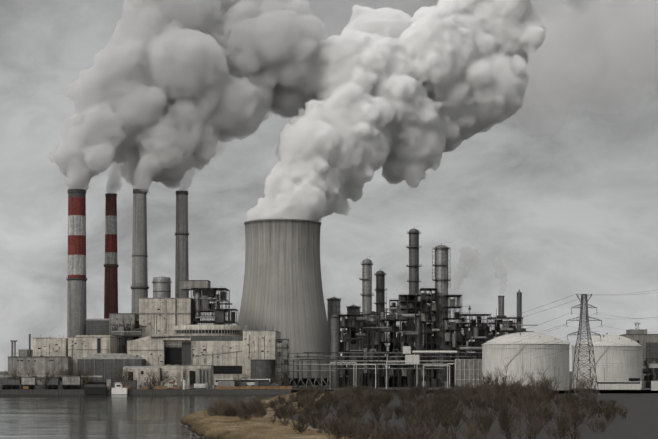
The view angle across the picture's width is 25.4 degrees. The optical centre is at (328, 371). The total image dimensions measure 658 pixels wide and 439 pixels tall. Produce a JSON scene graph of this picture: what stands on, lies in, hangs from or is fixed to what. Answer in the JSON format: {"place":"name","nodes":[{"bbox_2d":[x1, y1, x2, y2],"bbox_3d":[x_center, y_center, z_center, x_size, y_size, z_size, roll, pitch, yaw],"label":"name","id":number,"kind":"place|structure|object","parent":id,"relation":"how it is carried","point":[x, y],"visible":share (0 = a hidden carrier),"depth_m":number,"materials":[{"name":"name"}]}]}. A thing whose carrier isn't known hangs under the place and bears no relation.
{"place":"outdoors","nodes":[
{"label":"outdoors","id":0,"kind":"place"},
{"bbox_2d":[66,189,86,337],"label":"stack","id":1,"kind":"object","parent":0,"point":[76,279],"visible":0.83,"depth_m":1115.12,"materials":[{"name":"concrete"}]},
{"bbox_2d":[104,193,118,318],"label":"stack","id":2,"kind":"object","parent":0,"point":[111,265],"visible":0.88,"depth_m":1146.39,"materials":[{"name":"concrete"}]},
{"bbox_2d":[130,189,148,313],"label":"stack","id":3,"kind":"object","parent":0,"point":[139,287],"visible":0.58,"depth_m":1134.94,"materials":[{"name":"concrete"}]},
{"bbox_2d":[175,191,188,297],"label":"stack","id":4,"kind":"object","parent":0,"point":[181,261],"visible":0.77,"depth_m":1164.72,"materials":[{"name":"concrete"}]},
{"bbox_2d":[0,371,650,389],"bbox_3d":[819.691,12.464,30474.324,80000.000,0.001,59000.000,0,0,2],"label":"ground","id":5,"kind":"structure","parent":0,"point":[2,373],"depth_m":1050.37,"materials":[{"name":"grey concrete"}]},
{"bbox_2d":[1,364,289,389],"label":"bushes","id":6,"kind":"object","parent":5,"relation":"on","point":[69,373],"visible":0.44,"depth_m":1000.60,"materials":[{"name":"plant"}]},
{"bbox_2d":[0,277,291,394],"bbox_3d":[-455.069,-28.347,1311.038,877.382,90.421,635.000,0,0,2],"label":"power station","id":7,"kind":"object","parent":5,"relation":"on","point":[163,332],"visible":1,"depth_m":1047.15,"materials":[{"name":"concrete"},{"name":"dark steel"},{"name":"grey metal"}]},
{"bbox_2d":[238,219,330,386],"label":"cooling tower","id":8,"kind":"structure","parent":5,"relation":"on","point":[282,293],"depth_m":1157.88,"materials":[{"name":"concrete"}]},
{"bbox_2d":[284,228,537,388],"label":"refinery","id":9,"kind":"structure","parent":5,"relation":"on","point":[364,358],"depth_m":1148.23,"materials":[{"name":"metal"}]},
{"bbox_2d":[481,331,569,390],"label":"tank","id":10,"kind":"object","parent":5,"relation":"on","point":[496,351],"visible":0.85,"depth_m":938.65,"materials":[{"name":"metal"}]},
{"bbox_2d":[554,323,657,390],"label":"industrial building","id":11,"kind":"structure","parent":5,"relation":"on","point":[645,340],"depth_m":1094.69,"materials":[{"name":"metal"}]},
{"bbox_2d":[571,333,642,388],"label":"tank","id":12,"kind":"object","parent":5,"relation":"on","point":[623,357],"visible":0.85,"depth_m":1048.55,"materials":[{"name":"metal"}]},
{"bbox_2d":[0,390,657,438],"bbox_3d":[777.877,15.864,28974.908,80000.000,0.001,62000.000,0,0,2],"label":"water","id":13,"kind":"structure","parent":0,"point":[91,416],"depth_m":535.09,"materials":[{"name":"grey liquid"}]},
{"bbox_2d":[0,0,657,370],"label":"sky","id":14,"kind":"structure","parent":0,"point":[519,138],"materials":[{"name":"grey"}]},
{"bbox_2d":[180,393,657,438],"bbox_3d":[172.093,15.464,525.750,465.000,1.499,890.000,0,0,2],"label":"island ground","id":15,"kind":"structure","parent":0,"point":[640,421],"depth_m":429.86,"materials":[{"name":"brown soil"}]},
{"bbox_2d":[181,392,380,438],"bbox_3d":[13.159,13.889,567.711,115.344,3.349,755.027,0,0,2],"label":"grassy bank","id":16,"kind":"structure","parent":15,"relation":"on","point":[200,423],"depth_m":350.05,"materials":[{"name":"brown plant"}]},
{"bbox_2d":[203,360,628,438],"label":"bushes","id":17,"kind":"object","parent":15,"relation":"on","point":[353,402],"visible":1,"depth_m":444.63,"materials":[{"name":"brown plant"}]},
{"bbox_2d":[566,294,602,394],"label":"pylon","id":18,"kind":"object","parent":15,"relation":"on","point":[581,307],"visible":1,"depth_m":800.67,"materials":[{"name":"metal"}]},
{"bbox_2d":[434,290,657,369],"bbox_3d":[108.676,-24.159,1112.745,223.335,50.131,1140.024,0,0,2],"label":"power lines","id":19,"kind":"object","parent":18,"relation":"attached to","point":[570,335],"visible":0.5,"depth_m":878.19,"materials":[{"name":"metal"}]}
]}

